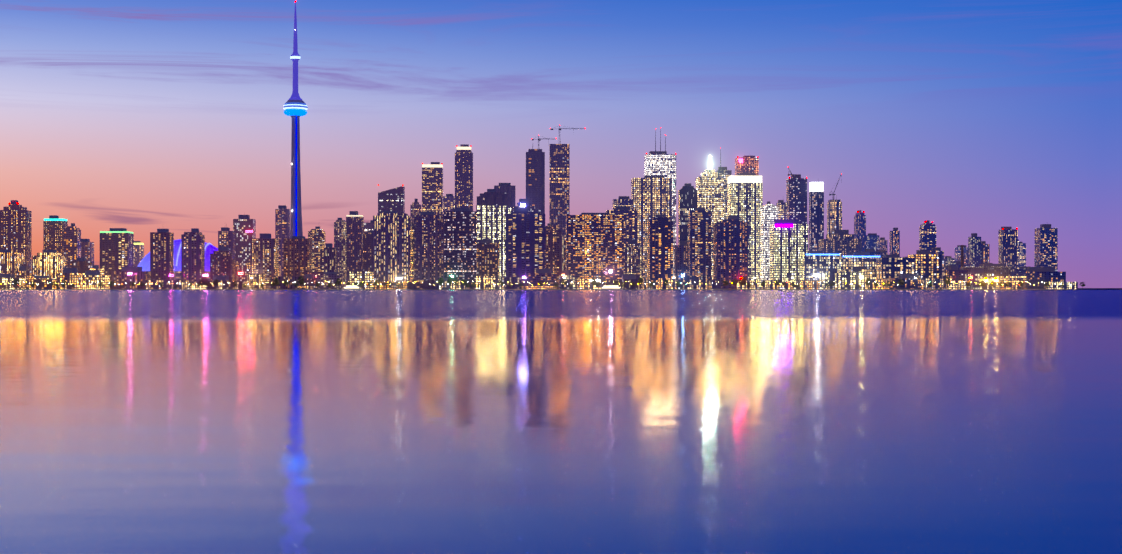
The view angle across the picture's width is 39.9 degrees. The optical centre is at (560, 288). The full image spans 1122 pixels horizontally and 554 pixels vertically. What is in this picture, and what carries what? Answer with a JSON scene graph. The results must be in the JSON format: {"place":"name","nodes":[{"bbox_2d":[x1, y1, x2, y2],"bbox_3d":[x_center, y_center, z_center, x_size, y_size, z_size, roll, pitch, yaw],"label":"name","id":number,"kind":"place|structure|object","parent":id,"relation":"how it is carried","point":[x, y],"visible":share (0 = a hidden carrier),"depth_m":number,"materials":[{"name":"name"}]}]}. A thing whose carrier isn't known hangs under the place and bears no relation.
{"place":"outdoors","nodes":[
{"label":"outdoors","id":0,"kind":"place"},
{"bbox_2d":[0,250,23,273],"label":"building","id":1,"kind":"structure","parent":0,"point":[10,263],"depth_m":2570.24,"materials":[{"name":"yellow"}]},
{"bbox_2d":[0,274,24,288],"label":"building","id":2,"kind":"structure","parent":0,"point":[6,281],"depth_m":2530.95,"materials":[{"name":"yellow"}]},
{"bbox_2d":[0,200,31,270],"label":"building","id":3,"kind":"structure","parent":0,"point":[15,227],"depth_m":2788.89,"materials":[{"name":"grey"}]},
{"bbox_2d":[15,266,31,277],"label":"building","id":4,"kind":"structure","parent":0,"point":[23,272],"depth_m":2564.07,"materials":[{"name":"grey"}]},
{"bbox_2d":[25,276,56,288],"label":"building","id":5,"kind":"structure","parent":0,"point":[41,283],"depth_m":2514.93,"materials":[{"name":"grey"}]},
{"bbox_2d":[43,215,67,255],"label":"building","id":6,"kind":"structure","parent":0,"point":[54,226],"depth_m":2835.18,"materials":[{"name":"grey"}]},
{"bbox_2d":[57,268,84,288],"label":"building","id":7,"kind":"structure","parent":0,"point":[69,276],"depth_m":2523.16,"materials":[{"name":"grey"}]},
{"bbox_2d":[63,223,80,267],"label":"building","id":8,"kind":"structure","parent":0,"point":[72,242],"depth_m":2836.56,"materials":[{"name":"grey"}]},
{"bbox_2d":[71,257,93,272],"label":"building","id":9,"kind":"structure","parent":0,"point":[82,264],"depth_m":2784.15,"materials":[{"name":"grey"}]},
{"bbox_2d":[81,239,93,260],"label":"building","id":10,"kind":"structure","parent":0,"point":[87,249],"depth_m":3090.86,"materials":[{"name":"grey"}]},
{"bbox_2d":[78,271,109,288],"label":"building","id":11,"kind":"structure","parent":0,"point":[89,277],"depth_m":2519.34,"materials":[{"name":"yellow"}]},
{"bbox_2d":[100,228,133,288],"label":"building","id":12,"kind":"structure","parent":0,"point":[116,249],"depth_m":2804.78,"materials":[{"name":"grey"}]},
{"bbox_2d":[112,267,150,288],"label":"building","id":13,"kind":"structure","parent":0,"point":[136,277],"depth_m":2557.91,"materials":[{"name":"grey"}]},
{"bbox_2d":[134,241,143,266],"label":"building","id":14,"kind":"structure","parent":0,"point":[138,251],"depth_m":3619.33,"materials":[{"name":"grey"}]},
{"bbox_2d":[150,229,173,279],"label":"building","id":15,"kind":"structure","parent":0,"point":[161,254],"depth_m":2598.66,"materials":[{"name":"grey"}]},
{"bbox_2d":[145,280,188,288],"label":"building","id":16,"kind":"structure","parent":0,"point":[170,284],"depth_m":2550.59,"materials":[{"name":"grey"}]},
{"bbox_2d":[181,228,204,282],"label":"building","id":17,"kind":"structure","parent":0,"point":[193,256],"depth_m":2603.11,"materials":[{"name":"grey"}]},
{"bbox_2d":[210,247,234,280],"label":"building","id":18,"kind":"structure","parent":0,"point":[222,260],"depth_m":2611.93,"materials":[{"name":"grey"}]},
{"bbox_2d":[218,227,234,253],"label":"building","id":19,"kind":"structure","parent":0,"point":[226,236],"depth_m":2844.25,"materials":[{"name":"grey"}]},
{"bbox_2d":[207,275,246,288],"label":"building","id":20,"kind":"structure","parent":0,"point":[223,279],"depth_m":2531.06,"materials":[{"name":"grey"}]},
{"bbox_2d":[233,215,255,280],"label":"building","id":21,"kind":"structure","parent":0,"point":[244,227],"depth_m":3132.01,"materials":[{"name":"grey"}]},
{"bbox_2d":[248,274,264,288],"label":"building","id":22,"kind":"structure","parent":0,"point":[257,279],"depth_m":2506.42,"materials":[{"name":"yellow"}]},
{"bbox_2d":[250,233,277,288],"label":"building","id":23,"kind":"structure","parent":0,"point":[264,253],"depth_m":2551.72,"materials":[{"name":"grey"}]},
{"bbox_2d":[275,205,289,275],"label":"building","id":24,"kind":"structure","parent":0,"point":[282,221],"depth_m":3152.20,"materials":[{"name":"grey"}]},
{"bbox_2d":[270,276,302,288],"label":"building","id":25,"kind":"structure","parent":0,"point":[290,279],"depth_m":2515.65,"materials":[{"name":"grey"}]},
{"bbox_2d":[283,1,307,237],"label":"observation tower","id":26,"kind":"structure","parent":0,"point":[295,107],"depth_m":2977.41,"materials":[{"name":"concrete"}]},
{"bbox_2d":[283,236,311,278],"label":"building","id":27,"kind":"structure","parent":0,"point":[297,255],"depth_m":2614.86,"materials":[{"name":"grey"}]},
{"bbox_2d":[302,274,315,288],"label":"building","id":28,"kind":"structure","parent":0,"point":[308,280],"depth_m":2555.40,"materials":[{"name":"grey"}]},
{"bbox_2d":[308,227,324,278],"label":"building","id":29,"kind":"structure","parent":0,"point":[316,235],"depth_m":2860.63,"materials":[{"name":"grey"}]},
{"bbox_2d":[316,272,344,288],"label":"building","id":30,"kind":"structure","parent":0,"point":[329,277],"depth_m":2513.58,"materials":[{"name":"grey"}]},
{"bbox_2d":[324,243,336,271],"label":"building","id":31,"kind":"structure","parent":0,"point":[330,257],"depth_m":2561.62,"materials":[{"name":"grey"}]},
{"bbox_2d":[334,218,345,286],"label":"building","id":32,"kind":"structure","parent":0,"point":[340,234],"depth_m":2856.51,"materials":[{"name":"grey"}]},
{"bbox_2d":[346,211,363,284],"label":"building","id":33,"kind":"structure","parent":0,"point":[354,238],"depth_m":2807.13,"materials":[{"name":"grey"}]},
{"bbox_2d":[347,272,373,288],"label":"building","id":34,"kind":"structure","parent":0,"point":[354,277],"depth_m":2516.83,"materials":[{"name":"yellow"}]},
{"bbox_2d":[363,230,372,271],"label":"building","id":35,"kind":"structure","parent":0,"point":[368,252],"depth_m":2821.86,"materials":[{"name":"grey"}]},
{"bbox_2d":[373,282,405,288],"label":"building","id":36,"kind":"structure","parent":0,"point":[383,286],"depth_m":2527.04,"materials":[{"name":"yellow"}]},
{"bbox_2d":[378,184,404,212],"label":"building","id":37,"kind":"structure","parent":0,"point":[393,199],"depth_m":3153.03,"materials":[{"name":"grey"}]},
{"bbox_2d":[373,211,411,281],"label":"building","id":38,"kind":"structure","parent":0,"point":[392,245],"depth_m":2600.60,"materials":[{"name":"grey"}]},
{"bbox_2d":[410,199,421,222],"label":"building","id":39,"kind":"structure","parent":0,"point":[415,207],"depth_m":3150.91,"materials":[{"name":"grey"}]},
{"bbox_2d":[407,280,436,288],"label":"building","id":40,"kind":"structure","parent":0,"point":[418,284],"depth_m":2548.18,"materials":[{"name":"grey"}]},
{"bbox_2d":[414,211,443,280],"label":"building","id":41,"kind":"structure","parent":0,"point":[428,245],"depth_m":2612.83,"materials":[{"name":"grey"}]},
{"bbox_2d":[422,162,442,214],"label":"building","id":42,"kind":"structure","parent":0,"point":[432,186],"depth_m":3145.93,"materials":[{"name":"grey"}]},
{"bbox_2d":[443,194,454,214],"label":"building","id":43,"kind":"structure","parent":0,"point":[448,202],"depth_m":3521.42,"materials":[{"name":"grey"}]},
{"bbox_2d":[435,278,464,288],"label":"building","id":44,"kind":"structure","parent":0,"point":[446,286],"depth_m":2533.61,"materials":[{"name":"grey"}]},
{"bbox_2d":[444,208,476,288],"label":"building","id":45,"kind":"structure","parent":0,"point":[460,244],"depth_m":2569.82,"materials":[{"name":"grey"}]},
{"bbox_2d":[455,144,472,210],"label":"building","id":46,"kind":"structure","parent":0,"point":[463,176],"depth_m":3146.10,"materials":[{"name":"grey"}]},
{"bbox_2d":[477,238,498,275],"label":"building","id":47,"kind":"structure","parent":0,"point":[487,256],"depth_m":2650.22,"materials":[{"name":"grey"}]},
{"bbox_2d":[477,276,498,288],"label":"building","id":48,"kind":"structure","parent":0,"point":[485,282],"depth_m":2590.05,"materials":[{"name":"yellow"}]},
{"bbox_2d":[494,183,514,206],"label":"building","id":49,"kind":"structure","parent":0,"point":[506,188],"depth_m":3115.50,"materials":[{"name":"grey"}]},
{"bbox_2d":[501,277,520,288],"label":"building","id":50,"kind":"structure","parent":0,"point":[515,281],"depth_m":2535.99,"materials":[{"name":"grey"}]},
{"bbox_2d":[506,208,544,288],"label":"building","id":51,"kind":"structure","parent":0,"point":[525,241],"depth_m":2578.71,"materials":[{"name":"grey"}]},
{"bbox_2d":[526,269,555,288],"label":"building","id":52,"kind":"structure","parent":0,"point":[546,276],"depth_m":2558.02,"materials":[{"name":"grey"}]},
{"bbox_2d":[545,223,560,288],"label":"building","id":53,"kind":"structure","parent":0,"point":[552,247],"depth_m":2712.42,"materials":[{"name":"grey"}]},
{"bbox_2d":[0,290,1121,553],"bbox_3d":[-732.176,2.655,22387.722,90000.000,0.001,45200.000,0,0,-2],"label":"lake water","id":54,"kind":"structure","parent":0,"point":[564,422],"depth_m":30.55,"materials":[{"name":"liquid"}]},
{"bbox_2d":[0,288,1121,289],"bbox_3d":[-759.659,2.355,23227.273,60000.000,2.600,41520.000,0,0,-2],"label":"city ground","id":55,"kind":"structure","parent":0,"point":[593,289],"depth_m":2482.22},
{"bbox_2d":[32,250,65,278],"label":"building","id":56,"kind":"structure","parent":55,"relation":"on","point":[52,263],"depth_m":2544.47,"materials":[{"name":"yellow"}]},
{"bbox_2d":[137,239,217,280],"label":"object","id":57,"kind":"structure","parent":55,"relation":"on","point":[144,263],"depth_m":3127.72,"materials":[{"name":"blue"}]},
{"bbox_2d":[476,205,512,288],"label":"building","id":58,"kind":"structure","parent":55,"relation":"on","point":[491,221],"depth_m":2847.32,"materials":[{"name":"grey"}]},
{"bbox_2d":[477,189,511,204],"bbox_3d":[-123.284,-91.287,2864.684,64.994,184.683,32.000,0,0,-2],"label":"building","id":59,"kind":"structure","parent":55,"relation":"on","point":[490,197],"depth_m":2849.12,"materials":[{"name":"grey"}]},
{"bbox_2d":[526,146,544,213],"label":"tower","id":60,"kind":"structure","parent":55,"relation":"on","point":[535,177],"depth_m":3125.38,"materials":[{"name":"grey"}]},
{"bbox_2d":[12,277,1070,288],"bbox_3d":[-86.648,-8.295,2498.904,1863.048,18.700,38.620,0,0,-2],"label":"promenade lamps","id":61,"kind":"object","parent":55,"relation":"on","point":[547,284],"visible":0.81,"depth_m":2500.70,"materials":[{"name":"yellow metal"}]},
{"bbox_2d":[549,141,569,240],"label":"tower","id":62,"kind":"structure","parent":55,"relation":"on","point":[559,182],"depth_m":3157.83,"materials":[{"name":"grey"}]},
{"bbox_2d":[688,207,710,288],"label":"building","id":63,"kind":"structure","parent":55,"relation":"on","point":[699,241],"depth_m":2620.57,"materials":[{"name":"grey"}]},
{"bbox_2d":[696,169,723,279],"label":"skyscraper","id":64,"kind":"structure","parent":55,"relation":"on","point":[710,185],"depth_m":3161.58,"materials":[{"name":"grey"}]},
{"bbox_2d":[713,215,747,288],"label":"building","id":65,"kind":"structure","parent":55,"relation":"on","point":[730,249],"depth_m":2579.82,"materials":[{"name":"grey"}]},
{"bbox_2d":[786,174,806,223],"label":"building","id":66,"kind":"structure","parent":55,"relation":"on","point":[796,192],"depth_m":3159.02,"materials":[{"name":"grey"}]},
{"bbox_2d":[801,280,819,288],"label":"building","id":67,"kind":"structure","parent":55,"relation":"on","point":[811,284],"depth_m":2513.43,"materials":[{"name":"grey"}]},
{"bbox_2d":[827,195,841,234],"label":"tower","id":68,"kind":"structure","parent":55,"relation":"on","point":[834,214],"depth_m":3194.73,"materials":[{"name":"grey"}]},
{"bbox_2d":[0,0,1121,287],"label":"sky","id":69,"kind":"structure","parent":0,"point":[142,117],"materials":[{"name":"blue"}]},
{"bbox_2d":[559,270,574,288],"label":"building","id":70,"kind":"structure","parent":0,"point":[570,280],"depth_m":2555.76,"materials":[{"name":"grey"}]},
{"bbox_2d":[575,279,601,288],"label":"building","id":71,"kind":"structure","parent":0,"point":[579,284],"depth_m":2578.74,"materials":[{"name":"yellow"}]},
{"bbox_2d":[566,213,623,286],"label":"building","id":72,"kind":"structure","parent":0,"point":[595,245],"depth_m":2626.55,"materials":[{"name":"grey"}]},
{"bbox_2d":[606,206,636,243],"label":"building","id":73,"kind":"structure","parent":0,"point":[630,224],"depth_m":2883.20,"materials":[{"name":"grey"}]},
{"bbox_2d":[605,274,640,288],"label":"building","id":74,"kind":"structure","parent":0,"point":[629,278],"depth_m":2545.69,"materials":[{"name":"grey"}]},
{"bbox_2d":[613,196,632,209],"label":"building","id":75,"kind":"structure","parent":0,"point":[623,201],"depth_m":3149.20,"materials":[{"name":"grey"}]},
{"bbox_2d":[624,239,642,288],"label":"building","id":76,"kind":"structure","parent":0,"point":[633,256],"depth_m":2769.85,"materials":[{"name":"grey"}]},
{"bbox_2d":[631,176,671,277],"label":"building","id":77,"kind":"structure","parent":0,"point":[651,196],"depth_m":3182.07,"materials":[{"name":"grey"}]},
{"bbox_2d":[642,278,674,288],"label":"building","id":78,"kind":"structure","parent":0,"point":[659,283],"depth_m":2547.28,"materials":[{"name":"grey"}]},
{"bbox_2d":[644,128,675,276],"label":"building","id":79,"kind":"structure","parent":0,"point":[660,163],"depth_m":3542.87,"materials":[{"name":"grey"}]},
{"bbox_2d":[648,214,672,277],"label":"building","id":80,"kind":"structure","parent":0,"point":[660,245],"depth_m":2593.61,"materials":[{"name":"grey"}]},
{"bbox_2d":[674,241,687,275],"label":"building","id":81,"kind":"structure","parent":0,"point":[680,258],"depth_m":2677.39,"materials":[{"name":"grey"}]},
{"bbox_2d":[678,183,697,244],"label":"building","id":82,"kind":"structure","parent":0,"point":[687,197],"depth_m":2887.20,"materials":[{"name":"grey"}]},
{"bbox_2d":[674,276,706,288],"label":"building","id":83,"kind":"structure","parent":0,"point":[696,282],"depth_m":2598.26,"materials":[{"name":"grey"}]},
{"bbox_2d":[716,153,731,218],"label":"building","id":84,"kind":"structure","parent":0,"point":[724,172],"depth_m":3481.02,"materials":[{"name":"grey"}]},
{"bbox_2d":[727,173,762,279],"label":"building","id":85,"kind":"structure","parent":0,"point":[745,197],"depth_m":3131.22,"materials":[{"name":"grey"}]},
{"bbox_2d":[735,156,758,175],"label":"building","id":86,"kind":"structure","parent":0,"point":[746,164],"depth_m":3523.19,"materials":[{"name":"red"}]},
{"bbox_2d":[737,280,772,288],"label":"building","id":87,"kind":"structure","parent":0,"point":[758,283],"depth_m":2523.53,"materials":[{"name":"grey"}]},
{"bbox_2d":[760,201,777,279],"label":"building","id":88,"kind":"structure","parent":0,"point":[768,213],"depth_m":2850.40,"materials":[{"name":"grey"}]},
{"bbox_2d":[776,200,786,219],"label":"building","id":89,"kind":"structure","parent":0,"point":[781,205],"depth_m":3165.38,"materials":[{"name":"grey"}]},
{"bbox_2d":[773,281,799,288],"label":"building","id":90,"kind":"structure","parent":0,"point":[787,286],"depth_m":2531.69,"materials":[{"name":"grey"}]},
{"bbox_2d":[770,220,807,288],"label":"building","id":91,"kind":"structure","parent":0,"point":[788,243],"depth_m":2610.33,"materials":[{"name":"grey"}]},
{"bbox_2d":[809,181,823,250],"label":"building","id":92,"kind":"structure","parent":0,"point":[816,212],"depth_m":3139.84,"materials":[{"name":"grey"}]},
{"bbox_2d":[802,251,840,288],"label":"building","id":93,"kind":"structure","parent":0,"point":[814,263],"depth_m":2591.52,"materials":[{"name":"grey"}]},
{"bbox_2d":[822,274,838,288],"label":"building","id":94,"kind":"structure","parent":0,"point":[827,278],"depth_m":2543.04,"materials":[{"name":"grey"}]},
{"bbox_2d":[819,230,861,257],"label":"building","id":95,"kind":"structure","parent":0,"point":[844,242],"depth_m":2902.61,"materials":[{"name":"stone"}]},
{"bbox_2d":[839,272,864,288],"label":"building","id":96,"kind":"structure","parent":0,"point":[850,280],"depth_m":2577.73,"materials":[{"name":"grey"}]},
{"bbox_2d":[854,210,865,251],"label":"building","id":97,"kind":"structure","parent":0,"point":[859,224],"depth_m":3538.75,"materials":[{"name":"blue"}]},
{"bbox_2d":[841,252,879,278],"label":"building","id":98,"kind":"structure","parent":0,"point":[865,262],"depth_m":2664.84,"materials":[{"name":"grey"}]},
{"bbox_2d":[866,233,878,251],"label":"building","id":99,"kind":"structure","parent":0,"point":[871,238],"depth_m":3871.56,"materials":[{"name":"blue"}]},
{"bbox_2d":[876,255,913,278],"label":"building","id":100,"kind":"structure","parent":0,"point":[890,266],"depth_m":2606.46,"materials":[{"name":"grey"}]},
{"bbox_2d":[890,228,899,254],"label":"building","id":101,"kind":"structure","parent":0,"point":[895,241],"depth_m":3501.21,"materials":[{"name":"blue"}]},
{"bbox_2d":[883,273,922,288],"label":"building","id":102,"kind":"structure","parent":0,"point":[909,280],"depth_m":2524.89,"materials":[{"name":"grey"}]},
{"bbox_2d":[908,250,941,278],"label":"building","id":103,"kind":"structure","parent":0,"point":[927,265],"depth_m":2683.41,"materials":[{"name":"grey"}]},
{"bbox_2d":[919,220,935,250],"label":"building","id":104,"kind":"structure","parent":0,"point":[927,234],"depth_m":3169.81,"materials":[{"name":"grey"}]},
{"bbox_2d":[923,279,951,288],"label":"building","id":105,"kind":"structure","parent":0,"point":[937,285],"depth_m":2569.79,"materials":[{"name":"grey"}]},
{"bbox_2d":[943,265,967,280],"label":"building","id":106,"kind":"structure","parent":0,"point":[953,272],"depth_m":2630.06,"materials":[{"name":"grey"}]},
{"bbox_2d":[947,281,966,288],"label":"building","id":107,"kind":"structure","parent":0,"point":[961,285],"depth_m":2543.94,"materials":[{"name":"yellow"}]},
{"bbox_2d":[968,233,980,266],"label":"building","id":108,"kind":"structure","parent":0,"point":[974,250],"depth_m":3161.40,"materials":[{"name":"blue"}]},
{"bbox_2d":[965,268,995,288],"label":"building","id":109,"kind":"structure","parent":0,"point":[977,274],"depth_m":2595.50,"materials":[{"name":"yellow"}]},
{"bbox_2d":[981,241,989,263],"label":"building","id":110,"kind":"structure","parent":0,"point":[985,252],"depth_m":3170.39,"materials":[{"name":"blue"}]},
{"bbox_2d":[960,264,1011,275],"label":"building","id":111,"kind":"structure","parent":0,"point":[999,269],"depth_m":2630.64,"materials":[{"name":"stone"}]},
{"bbox_2d":[998,227,1017,268],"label":"building","id":112,"kind":"structure","parent":0,"point":[1007,246],"depth_m":3182.04,"materials":[{"name":"blue"}]},
{"bbox_2d":[996,276,1025,288],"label":"building","id":113,"kind":"structure","parent":0,"point":[1014,280],"depth_m":2594.35,"materials":[{"name":"yellow"}]},
{"bbox_2d":[1019,242,1025,266],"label":"building","id":114,"kind":"structure","parent":0,"point":[1022,254],"depth_m":4099.27,"materials":[{"name":"blue"}]},
{"bbox_2d":[1021,280,1049,288],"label":"building","id":115,"kind":"structure","parent":0,"point":[1037,285],"depth_m":2563.09,"materials":[{"name":"grey"}]},
{"bbox_2d":[1010,267,1065,281],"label":"building","id":116,"kind":"structure","parent":0,"point":[1042,273],"depth_m":2624.28,"materials":[{"name":"grey"}]},
{"bbox_2d":[1035,224,1057,271],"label":"building","id":117,"kind":"structure","parent":0,"point":[1046,245],"depth_m":3204.17,"materials":[{"name":"blue"}]},
{"bbox_2d":[1046,282,1077,288],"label":"building","id":118,"kind":"structure","parent":0,"point":[1057,285],"depth_m":2525.99,"materials":[{"name":"grey"}]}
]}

